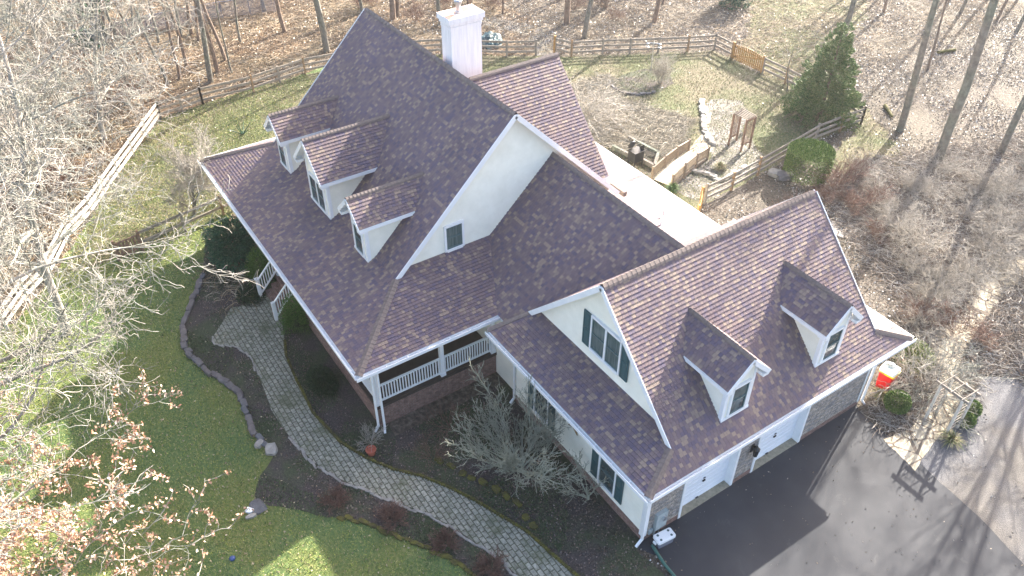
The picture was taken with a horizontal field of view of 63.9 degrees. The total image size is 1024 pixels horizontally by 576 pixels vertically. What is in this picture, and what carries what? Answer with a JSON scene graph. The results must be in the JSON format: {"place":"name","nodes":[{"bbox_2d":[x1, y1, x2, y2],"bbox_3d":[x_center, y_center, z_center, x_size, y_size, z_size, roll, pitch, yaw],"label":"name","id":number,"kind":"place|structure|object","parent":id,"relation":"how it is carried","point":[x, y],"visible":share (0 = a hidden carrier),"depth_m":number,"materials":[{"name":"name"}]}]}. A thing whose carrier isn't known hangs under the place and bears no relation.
{"place":"outdoors","nodes":[
{"label":"outdoors","id":0,"kind":"place"},
{"bbox_2d":[0,67,471,575],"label":"lawn","id":1,"kind":"structure","parent":0,"point":[232,484],"depth_m":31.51,"materials":[{"name":"plant"}]},
{"bbox_2d":[0,182,143,496],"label":"bare tree","id":2,"kind":"object","parent":1,"relation":"on","point":[24,408],"visible":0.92,"depth_m":25.40,"materials":[{"name":"beige plant"}]},
{"bbox_2d":[0,101,160,330],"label":"split rail fence","id":3,"kind":"object","parent":1,"relation":"on","point":[66,228],"visible":0.54,"depth_m":43.95,"materials":[{"name":"brown wood"}]},
{"bbox_2d":[0,0,204,359],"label":"bare tree","id":4,"kind":"object","parent":1,"relation":"on","point":[15,91],"visible":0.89,"depth_m":31.66,"materials":[{"name":"beige plant"}]},
{"bbox_2d":[0,320,253,575],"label":"bare tree","id":5,"kind":"object","parent":1,"relation":"on","point":[5,513],"visible":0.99,"depth_m":24.08,"materials":[{"name":"beige plant"}]},
{"bbox_2d":[0,60,258,425],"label":"bare tree","id":6,"kind":"object","parent":1,"relation":"on","point":[18,277],"visible":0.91,"depth_m":28.57,"materials":[{"name":"beige plant"}]},
{"bbox_2d":[135,195,228,242],"bbox_3d":[-16.995,-3.590,43.071,5.383,1.267,0.156,-32,49,-33],"label":"split rail fence","id":7,"kind":"object","parent":1,"relation":"on","point":[221,207],"visible":0.71,"depth_m":42.79,"materials":[{"name":"brown wood"}]},
{"bbox_2d":[110,231,144,260],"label":"picket gate","id":8,"kind":"structure","parent":7,"relation":"attached to","point":[138,239],"depth_m":41.31,"materials":[{"name":"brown wood"}]},
{"bbox_2d":[0,0,540,317],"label":"woods floor","id":9,"kind":"structure","parent":0,"point":[311,46],"depth_m":60.64,"materials":[{"name":"brown soil"}]},
{"bbox_2d":[17,152,95,193],"bbox_3d":[-25.041,-6.263,45.071,4.473,2.907,3.109,-5,40,-6],"label":"bramble shrub","id":10,"kind":"object","parent":9,"relation":"on","point":[63,177],"visible":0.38,"depth_m":45.10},
{"bbox_2d":[0,13,159,250],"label":"bare tree","id":11,"kind":"object","parent":9,"relation":"on","point":[41,120],"visible":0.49,"depth_m":39.06,"materials":[{"name":"beige plant"}]},
{"bbox_2d":[0,0,202,211],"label":"bare tree","id":12,"kind":"object","parent":9,"relation":"on","point":[2,7],"visible":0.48,"depth_m":40.78,"materials":[{"name":"beige plant"}]},
{"bbox_2d":[0,0,208,142],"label":"bare tree","id":13,"kind":"object","parent":9,"relation":"on","point":[97,103],"visible":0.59,"depth_m":47.16,"materials":[{"name":"beige plant"}]},
{"bbox_2d":[83,0,276,44],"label":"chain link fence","id":14,"kind":"object","parent":9,"relation":"on","point":[164,26],"visible":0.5,"depth_m":65.19,"materials":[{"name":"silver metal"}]},
{"bbox_2d":[195,0,213,82],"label":"woodland tree","id":15,"kind":"object","parent":9,"relation":"on","point":[206,54],"visible":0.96,"depth_m":55.15,"materials":[{"name":"brown plant"}]},
{"bbox_2d":[313,0,329,52],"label":"woodland tree","id":16,"kind":"object","parent":9,"relation":"on","point":[322,28],"visible":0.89,"depth_m":59.74,"materials":[{"name":"brown plant"}]},
{"bbox_2d":[62,50,852,276],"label":"back lawn","id":17,"kind":"structure","parent":0,"point":[761,142],"depth_m":53.47,"materials":[{"name":"plant"}]},
{"bbox_2d":[156,86,203,118],"bbox_3d":[-21.500,-11.987,53.219,3.071,1.286,0.189,-32,49,-32],"label":"split rail fence","id":18,"kind":"object","parent":17,"relation":"on","point":[178,96],"visible":0.89,"depth_m":53.20,"materials":[{"name":"brown wood"}]},
{"bbox_2d":[146,123,228,218],"bbox_3d":[-16.471,-5.774,42.795,4.165,5.220,5.080,2,40,3],"label":"ornamental tree","id":19,"kind":"object","parent":17,"relation":"on","point":[195,168],"visible":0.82,"depth_m":42.14,"materials":[{"name":"grey plant"}]},
{"bbox_2d":[199,51,334,104],"bbox_3d":[-16.514,-14.476,56.245,9.884,1.288,0.603,-25,46,-27],"label":"split rail fence","id":20,"kind":"object","parent":17,"relation":"on","point":[278,73],"visible":0.83,"depth_m":55.89,"materials":[{"name":"brown wood"}]},
{"bbox_2d":[0,52,845,575],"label":"fallen leaves","id":21,"kind":"object","parent":17,"relation":"on","point":[240,372],"visible":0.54,"depth_m":36.45,"materials":[{"name":"brown plant"}]},
{"bbox_2d":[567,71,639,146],"bbox_3d":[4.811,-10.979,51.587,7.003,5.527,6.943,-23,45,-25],"label":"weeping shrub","id":22,"kind":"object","parent":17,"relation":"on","point":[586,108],"visible":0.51,"depth_m":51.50,"materials":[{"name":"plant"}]},
{"bbox_2d":[570,70,700,160],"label":"dead grass","id":23,"kind":"structure","parent":17,"relation":"on","point":[653,126],"depth_m":52.28,"materials":[{"name":"plant"}]},
{"bbox_2d":[614,69,673,95],"bbox_3d":[9.179,-14.294,57.077,5.138,0.001,3.554,-23,45,-25],"label":"planting","id":24,"kind":"object","parent":17,"relation":"on","point":[648,84],"visible":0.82,"depth_m":57.05,"materials":[{"name":"plant"}]},
{"bbox_2d":[644,41,679,84],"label":"bare shrub","id":25,"kind":"object","parent":24,"relation":"on","point":[666,69],"visible":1,"depth_m":56.04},
{"bbox_2d":[651,139,710,184],"bbox_3d":[9.851,-7.313,47.870,1.447,1.139,4.222,28,47,29],"label":"footbridge","id":26,"kind":"object","parent":17,"relation":"on","point":[678,169],"visible":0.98,"depth_m":47.72,"materials":[{"name":"brown wood"}]},
{"bbox_2d":[698,98,715,145],"bbox_3d":[12.350,-10.707,52.637,0.743,0.277,6.292,3,40,3],"label":"stone border","id":27,"kind":"object","parent":17,"relation":"on","point":[704,121],"visible":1,"depth_m":52.23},
{"bbox_2d":[778,22,866,132],"bbox_3d":[19.812,-13.519,51.199,5.365,6.452,5.652,12,41,14],"label":"cedar","id":28,"kind":"object","parent":17,"relation":"on","point":[814,96],"visible":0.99,"depth_m":51.10,"materials":[{"name":"green plant"}]},
{"bbox_2d":[0,0,1023,575],"bbox_3d":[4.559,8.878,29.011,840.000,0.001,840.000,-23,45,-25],"label":"ground","id":29,"kind":"structure","parent":0,"point":[920,126],"depth_m":55.62,"materials":[{"name":"brown soil"}]},
{"bbox_2d":[179,273,266,447],"bbox_3d":[-13.195,3.033,35.928,2.040,0.275,12.217,-18,43,-21],"label":"stone edging","id":30,"kind":"object","parent":29,"relation":"on","point":[225,381],"visible":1,"depth_m":35.40,"materials":[{"name":"stone"}]},
{"bbox_2d":[213,295,574,575],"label":"walkway","id":31,"kind":"structure","parent":29,"relation":"on","point":[505,531],"depth_m":31.43,"materials":[{"name":"stone"}]},
{"bbox_2d":[216,301,570,575],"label":"fallen leaves","id":32,"kind":"object","parent":31,"relation":"on","point":[348,450],"visible":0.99,"depth_m":32.05,"materials":[{"name":"plant"}]},
{"bbox_2d":[185,220,664,575],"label":"garden bed","id":33,"kind":"object","parent":29,"relation":"on","point":[353,404],"visible":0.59,"depth_m":31.40,"materials":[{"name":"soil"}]},
{"bbox_2d":[199,214,259,272],"bbox_3d":[-13.921,-2.273,40.853,2.862,2.388,3.868,-23,45,-25],"label":"juniper","id":34,"kind":"object","parent":33,"relation":"on","point":[230,255],"visible":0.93,"depth_m":40.44,"materials":[{"name":"plant"}]},
{"bbox_2d":[234,283,265,307],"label":"shrub","id":35,"kind":"object","parent":33,"relation":"on","point":[246,299],"visible":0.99,"depth_m":39.06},
{"bbox_2d":[241,246,276,286],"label":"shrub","id":36,"kind":"object","parent":33,"relation":"on","point":[253,267],"visible":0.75,"depth_m":39.66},
{"bbox_2d":[275,293,311,334],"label":"topiary","id":37,"kind":"object","parent":33,"relation":"on","point":[289,317],"visible":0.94,"depth_m":36.91,"materials":[{"name":"plant"}]},
{"bbox_2d":[306,364,338,398],"bbox_3d":[-8.018,3.802,34.613,1.311,0.744,1.997,-23,45,-25],"label":"yew","id":38,"kind":"object","parent":33,"relation":"on","point":[321,377],"visible":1,"depth_m":34.46,"materials":[{"name":"plant"}]},
{"bbox_2d":[317,480,352,516],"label":"spirea bush","id":39,"kind":"object","parent":33,"relation":"on","point":[338,494],"visible":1,"depth_m":30.00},
{"bbox_2d":[353,423,387,451],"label":"dry plant","id":40,"kind":"object","parent":33,"relation":"on","point":[367,433],"visible":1,"depth_m":32.18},
{"bbox_2d":[371,495,410,532],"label":"spirea bush","id":41,"kind":"object","parent":33,"relation":"on","point":[386,512],"visible":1,"depth_m":29.44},
{"bbox_2d":[288,436,516,575],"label":"pale curb","id":42,"kind":"structure","parent":33,"relation":"on","point":[506,564],"depth_m":30.16,"materials":[{"name":"stone"}]},
{"bbox_2d":[336,514,475,575],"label":"stone border","id":43,"kind":"object","parent":33,"relation":"on","point":[454,562],"visible":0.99,"depth_m":28.92,"materials":[{"name":"stone"}]},
{"bbox_2d":[196,232,649,575],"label":"fallen leaves","id":44,"kind":"object","parent":33,"relation":"on","point":[280,428],"visible":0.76,"depth_m":31.16,"materials":[{"name":"brown plant"}]},
{"bbox_2d":[408,427,452,464],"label":"bare shrub","id":45,"kind":"object","parent":33,"relation":"on","point":[437,453],"visible":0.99,"depth_m":31.64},
{"bbox_2d":[283,339,579,575],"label":"path edging","id":46,"kind":"object","parent":33,"relation":"on","point":[540,543],"visible":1,"depth_m":30.97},
{"bbox_2d":[427,525,462,558],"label":"spirea bush","id":47,"kind":"object","parent":33,"relation":"on","point":[448,537],"visible":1,"depth_m":28.66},
{"bbox_2d":[417,396,472,452],"bbox_3d":[-2.473,5.152,32.566,2.563,1.466,2.517,-23,45,-25],"label":"bare shrub","id":48,"kind":"object","parent":33,"relation":"on","point":[453,409],"visible":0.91,"depth_m":32.81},
{"bbox_2d":[434,456,537,529],"bbox_3d":[-0.919,7.468,30.619,5.002,0.196,0.656,28,47,29],"label":"stone border","id":49,"kind":"object","parent":33,"relation":"on","point":[505,495],"visible":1,"depth_m":30.58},
{"bbox_2d":[471,544,509,575],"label":"spirea bush","id":50,"kind":"object","parent":33,"relation":"on","point":[481,566],"visible":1,"depth_m":27.87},
{"bbox_2d":[441,355,587,498],"bbox_3d":[0.375,5.432,29.344,5.722,5.124,4.380,18,43,20],"label":"viburnum","id":51,"kind":"object","parent":33,"relation":"on","point":[507,455],"visible":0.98,"depth_m":29.96,"materials":[{"name":"plant"}]},
{"bbox_2d":[547,445,609,504],"bbox_3d":[2.134,6.912,29.503,2.240,2.617,2.098,-11,41,-13],"label":"viburnum","id":52,"kind":"object","parent":33,"relation":"on","point":[586,490],"visible":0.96,"depth_m":29.35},
{"bbox_2d":[412,38,536,56],"bbox_3d":[-2.747,-17.642,60.116,9.161,1.286,0.476,1,40,1],"label":"split rail fence","id":53,"kind":"object","parent":29,"relation":"on","point":[494,46],"visible":0.62,"depth_m":59.96,"materials":[{"name":"brown wood"}]},
{"bbox_2d":[0,0,1023,324],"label":"undergrowth","id":54,"kind":"object","parent":29,"relation":"on","point":[608,20],"visible":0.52,"depth_m":63.39,"materials":[{"name":"brown plant"}]},
{"bbox_2d":[0,0,1023,575],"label":"fallen leaves","id":55,"kind":"object","parent":29,"relation":"on","point":[872,20],"visible":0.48,"depth_m":59.67,"materials":[{"name":"brown plant"}]},
{"bbox_2d":[197,0,916,547],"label":"house","id":56,"kind":"structure","parent":29,"relation":"on","point":[421,224],"depth_m":31.74,"materials":[{"name":"tile"}]},
{"bbox_2d":[443,219,464,252],"bbox_3d":[-2.310,-2.066,32.822,0.900,1.290,0.125,-23,45,-25],"label":"window","id":57,"kind":"structure","parent":56,"relation":"in","point":[454,239],"depth_m":32.80,"materials":[{"name":"white paint"}]},
{"bbox_2d":[589,314,622,374],"bbox_3d":[3.189,1.942,28.041,0.125,1.610,1.630,-23,45,-25],"label":"window","id":58,"kind":"structure","parent":56,"relation":"in","point":[604,343],"depth_m":28.04,"materials":[{"name":"white paint"}]},
{"bbox_2d":[596,456,616,497],"bbox_3d":[3.399,6.657,29.305,0.125,1.650,0.980,-23,45,-25],"label":"window","id":59,"kind":"structure","parent":56,"relation":"in","point":[604,469],"depth_m":29.39,"materials":[{"name":"glass"}]},
{"bbox_2d":[594,136,659,183],"bbox_3d":[7.355,-6.670,47.836,4.617,0.001,10.719,-23,45,-25],"label":"bed","id":60,"kind":"object","parent":29,"relation":"on","point":[648,171],"visible":0.21,"depth_m":48.88,"materials":[{"name":"brown soil"}]},
{"bbox_2d":[611,135,659,167],"bbox_3d":[7.752,-8.164,49.432,1.722,0.280,3.366,-30,48,-32],"label":"raised bed frame","id":61,"kind":"object","parent":60,"relation":"on","point":[646,162],"visible":0.67,"depth_m":49.42,"materials":[{"name":"brown wood"}]},
{"bbox_2d":[627,141,644,167],"bbox_3d":[7.241,-7.880,48.141,0.760,1.504,0.748,-23,45,-25],"label":"grill","id":62,"kind":"object","parent":60,"relation":"on","point":[636,154],"visible":0.88,"depth_m":47.98,"materials":[{"name":"black metal"}]},
{"bbox_2d":[555,33,733,56],"bbox_3d":[9.634,-17.888,60.435,13.000,1.296,1.682,1,40,1],"label":"split rail fence","id":63,"kind":"object","parent":29,"relation":"on","point":[630,49],"visible":0.98,"depth_m":60.30,"materials":[{"name":"brown wood"}]},
{"bbox_2d":[703,106,866,203],"bbox_3d":[16.336,-8.155,48.658,14.874,1.298,0.560,-27,46,-29],"label":"split rail fence","id":64,"kind":"object","parent":29,"relation":"on","point":[734,178],"visible":0.86,"depth_m":47.47,"materials":[{"name":"brown wood"}]},
{"bbox_2d":[782,137,835,185],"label":"round hedge","id":65,"kind":"object","parent":29,"relation":"on","point":[798,149],"visible":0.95,"depth_m":46.56,"materials":[{"name":"plant"}]},
{"bbox_2d":[728,0,909,186],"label":"clearing","id":66,"kind":"structure","parent":29,"relation":"on","point":[867,128],"depth_m":61.94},
{"bbox_2d":[761,57,866,124],"bbox_3d":[20.037,-13.337,54.950,0.225,1.293,8.844,-21,44,-24],"label":"split rail fence","id":67,"kind":"object","parent":66,"relation":"on","point":[780,71],"visible":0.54,"depth_m":56.66,"materials":[{"name":"brown wood"}]},
{"bbox_2d":[731,42,765,72],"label":"picket gate","id":68,"kind":"structure","parent":67,"relation":"attached to","point":[737,56],"depth_m":58.77,"materials":[{"name":"orange wood"}]},
{"bbox_2d":[809,147,876,193],"bbox_3d":[18.453,-6.658,46.286,3.975,3.049,3.624,-23,45,-25],"label":"bramble shrub","id":69,"kind":"object","parent":29,"relation":"on","point":[850,170],"visible":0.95,"depth_m":46.01,"materials":[{"name":"plant"}]},
{"bbox_2d":[836,183,874,216],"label":"bramble shrub","id":70,"kind":"object","parent":29,"relation":"on","point":[854,202],"visible":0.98,"depth_m":44.39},
{"bbox_2d":[852,177,897,211],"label":"bramble shrub","id":71,"kind":"object","parent":29,"relation":"on","point":[871,191],"visible":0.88,"depth_m":44.64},
{"bbox_2d":[864,188,916,228],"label":"bramble shrub","id":72,"kind":"object","parent":29,"relation":"on","point":[898,207],"visible":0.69,"depth_m":44.24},
{"bbox_2d":[857,320,934,436],"bbox_3d":[15.725,2.933,36.219,6.957,0.001,9.032,-23,45,-25],"label":"garage side bed","id":73,"kind":"object","parent":29,"relation":"on","point":[859,403],"visible":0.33,"depth_m":33.98,"materials":[{"name":"brown soil"}]},
{"bbox_2d":[875,361,900,389],"bbox_3d":[15.694,3.708,34.336,0.676,1.230,0.693,-30,48,-31],"label":"plastic bin","id":74,"kind":"object","parent":73,"relation":"on","point":[888,377],"visible":0.86,"depth_m":34.03,"materials":[{"name":"red"}]},
{"bbox_2d":[883,389,912,414],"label":"boxwood","id":75,"kind":"object","parent":73,"relation":"on","point":[906,405],"visible":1,"depth_m":33.22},
{"bbox_2d":[891,338,936,372],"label":"leafy shrub","id":76,"kind":"object","parent":73,"relation":"on","point":[921,347],"visible":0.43,"depth_m":35.54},
{"bbox_2d":[861,193,940,243],"bbox_3d":[20.115,-3.624,42.697,3.478,2.597,3.832,-30,48,-31],"label":"bramble shrub","id":77,"kind":"object","parent":29,"relation":"on","point":[888,217],"visible":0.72,"depth_m":42.72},
{"bbox_2d":[883,184,929,219],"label":"bramble shrub","id":78,"kind":"object","parent":29,"relation":"on","point":[914,203],"visible":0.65,"depth_m":44.53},
{"bbox_2d":[858,203,968,260],"bbox_3d":[20.506,-2.738,41.230,4.974,3.396,4.493,1,40,1],"label":"bramble shrub","id":79,"kind":"object","parent":29,"relation":"on","point":[932,240],"visible":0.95,"depth_m":41.28,"materials":[{"name":"plant"}]},
{"bbox_2d":[892,245,941,281],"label":"bramble shrub","id":80,"kind":"object","parent":29,"relation":"on","point":[911,262],"visible":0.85,"depth_m":40.57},
{"bbox_2d":[812,132,1023,444],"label":"undergrowth","id":81,"kind":"object","parent":29,"relation":"on","point":[983,150],"visible":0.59,"depth_m":42.13,"materials":[{"name":"brown plant"}]},
{"bbox_2d":[896,0,939,131],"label":"woodland tree","id":82,"kind":"object","parent":29,"relation":"on","point":[901,125],"visible":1,"depth_m":48.53,"materials":[{"name":"brown plant"}]},
{"bbox_2d":[893,291,942,323],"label":"bramble shrub","id":83,"kind":"object","parent":29,"relation":"on","point":[920,304],"visible":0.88,"depth_m":37.69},
{"bbox_2d":[898,297,957,344],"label":"bramble shrub","id":84,"kind":"object","parent":29,"relation":"on","point":[915,323],"visible":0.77,"depth_m":37.13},
{"bbox_2d":[904,166,962,208],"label":"bramble shrub","id":85,"kind":"object","parent":29,"relation":"on","point":[932,189],"visible":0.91,"depth_m":45.25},
{"bbox_2d":[909,269,972,320],"bbox_3d":[19.998,0.308,38.865,2.794,2.177,2.730,-22,44,-24],"label":"bramble shrub","id":86,"kind":"object","parent":29,"relation":"on","point":[935,300],"visible":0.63,"depth_m":38.56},
{"bbox_2d":[896,257,986,321],"bbox_3d":[20.082,0.014,38.319,3.465,2.610,3.831,21,44,24],"label":"bramble shrub","id":87,"kind":"object","parent":29,"relation":"on","point":[939,287],"visible":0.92,"depth_m":38.38,"materials":[{"name":"plant"}]},
{"bbox_2d":[918,145,976,178],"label":"bramble shrub","id":88,"kind":"object","parent":29,"relation":"on","point":[951,166],"visible":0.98,"depth_m":47.24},
{"bbox_2d":[923,295,998,341],"bbox_3d":[19.997,1.623,36.671,2.942,2.256,2.682,16,43,18],"label":"bramble shrub","id":89,"kind":"object","parent":29,"relation":"on","point":[961,323],"visible":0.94,"depth_m":36.80,"materials":[{"name":"plant"}]},
{"bbox_2d":[931,188,998,233],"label":"bramble shrub","id":90,"kind":"object","parent":29,"relation":"on","point":[967,209],"visible":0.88,"depth_m":43.74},
{"bbox_2d":[934,0,998,161],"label":"woodland tree","id":91,"kind":"object","parent":29,"relation":"on","point":[951,122],"visible":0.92,"depth_m":45.45,"materials":[{"name":"brown plant"}]},
{"bbox_2d":[920,373,1023,563],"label":"gravel strip","id":92,"kind":"object","parent":29,"relation":"on","point":[998,453],"visible":0.88,"depth_m":31.60,"materials":[{"name":"gravel"}]},
{"bbox_2d":[934,428,966,451],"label":"grass clump","id":93,"kind":"object","parent":92,"relation":"on","point":[951,437],"visible":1,"depth_m":32.25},
{"bbox_2d":[930,240,1022,314],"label":"bramble shrub","id":94,"kind":"object","parent":29,"relation":"on","point":[977,276],"visible":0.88,"depth_m":39.16,"materials":[{"name":"plant"}]},
{"bbox_2d":[955,159,1023,209],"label":"bramble shrub","id":95,"kind":"object","parent":29,"relation":"on","point":[1014,190],"visible":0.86,"depth_m":45.14,"materials":[{"name":"plant"}]},
{"bbox_2d":[956,202,1023,270],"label":"bramble shrub","id":96,"kind":"object","parent":29,"relation":"on","point":[1005,238],"visible":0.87,"depth_m":41.33,"materials":[{"name":"plant"}]},
{"bbox_2d":[956,150,1023,204],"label":"bramble shrub","id":97,"kind":"object","parent":29,"relation":"on","point":[993,174],"visible":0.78,"depth_m":45.81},
{"bbox_2d":[967,208,1023,251],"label":"bramble shrub","id":98,"kind":"object","parent":29,"relation":"on","point":[996,225],"visible":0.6,"depth_m":42.54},
{"bbox_2d":[973,189,1023,236],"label":"bramble shrub","id":99,"kind":"object","parent":29,"relation":"on","point":[1007,211],"visible":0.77,"depth_m":43.33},
{"bbox_2d":[976,235,1022,281],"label":"bramble shrub","id":100,"kind":"object","parent":29,"relation":"on","point":[1000,261],"visible":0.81,"depth_m":40.33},
{"bbox_2d":[997,95,1023,153],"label":"woodland tree","id":101,"kind":"object","parent":29,"relation":"on","point":[1011,129],"visible":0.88,"depth_m":48.38,"materials":[{"name":"grey plant"}]},
{"bbox_2d":[997,251,1023,297],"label":"bramble shrub","id":102,"kind":"object","parent":29,"relation":"on","point":[1014,278],"visible":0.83,"depth_m":39.80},
{"bbox_2d":[481,17,558,54],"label":"dirt path","id":103,"kind":"structure","parent":0,"point":[535,35],"depth_m":63.93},
{"bbox_2d":[690,104,713,153],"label":"stepping path","id":104,"kind":"structure","parent":0,"point":[703,143],"depth_m":50.62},
{"bbox_2d":[675,99,764,201],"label":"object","id":105,"kind":"object","parent":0,"point":[718,156],"visible":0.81,"depth_m":49.61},
{"bbox_2d":[727,108,756,151],"bbox_3d":[13.835,-9.522,49.592,0.926,2.210,1.204,-23,45,-25],"label":"garden arbor","id":106,"kind":"object","parent":105,"relation":"on","point":[742,115],"visible":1,"depth_m":49.30,"materials":[{"name":"red wood"}]},
{"bbox_2d":[737,0,907,175],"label":"grass","id":107,"kind":"structure","parent":0,"point":[814,56],"depth_m":63.09,"materials":[{"name":"plant"}]},
{"bbox_2d":[638,405,1023,575],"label":"driveway","id":108,"kind":"structure","parent":0,"point":[870,487],"depth_m":29.51,"materials":[{"name":"asphalt"}]},
{"bbox_2d":[653,527,675,548],"bbox_3d":[5.322,8.775,28.776,0.856,0.422,0.390,-19,43,-21],"label":"cooler","id":109,"kind":"object","parent":108,"relation":"on","point":[665,537],"visible":1,"depth_m":28.64,"materials":[{"name":"grey plastic"}]},
{"bbox_2d":[884,252,1023,469],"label":"flagstone path","id":110,"kind":"structure","parent":0,"point":[914,453],"depth_m":33.93,"materials":[{"name":"stone"}]},
{"bbox_2d":[924,373,980,433],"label":"garden arch","id":111,"kind":"structure","parent":110,"relation":"on","point":[962,399],"depth_m":32.17,"materials":[{"name":"grey wood"}]},
{"bbox_2d":[865,315,1023,442],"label":"vine tangle","id":112,"kind":"object","parent":111,"relation":"attached to","point":[935,369],"visible":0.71,"depth_m":33.83,"materials":[{"name":"plant"}]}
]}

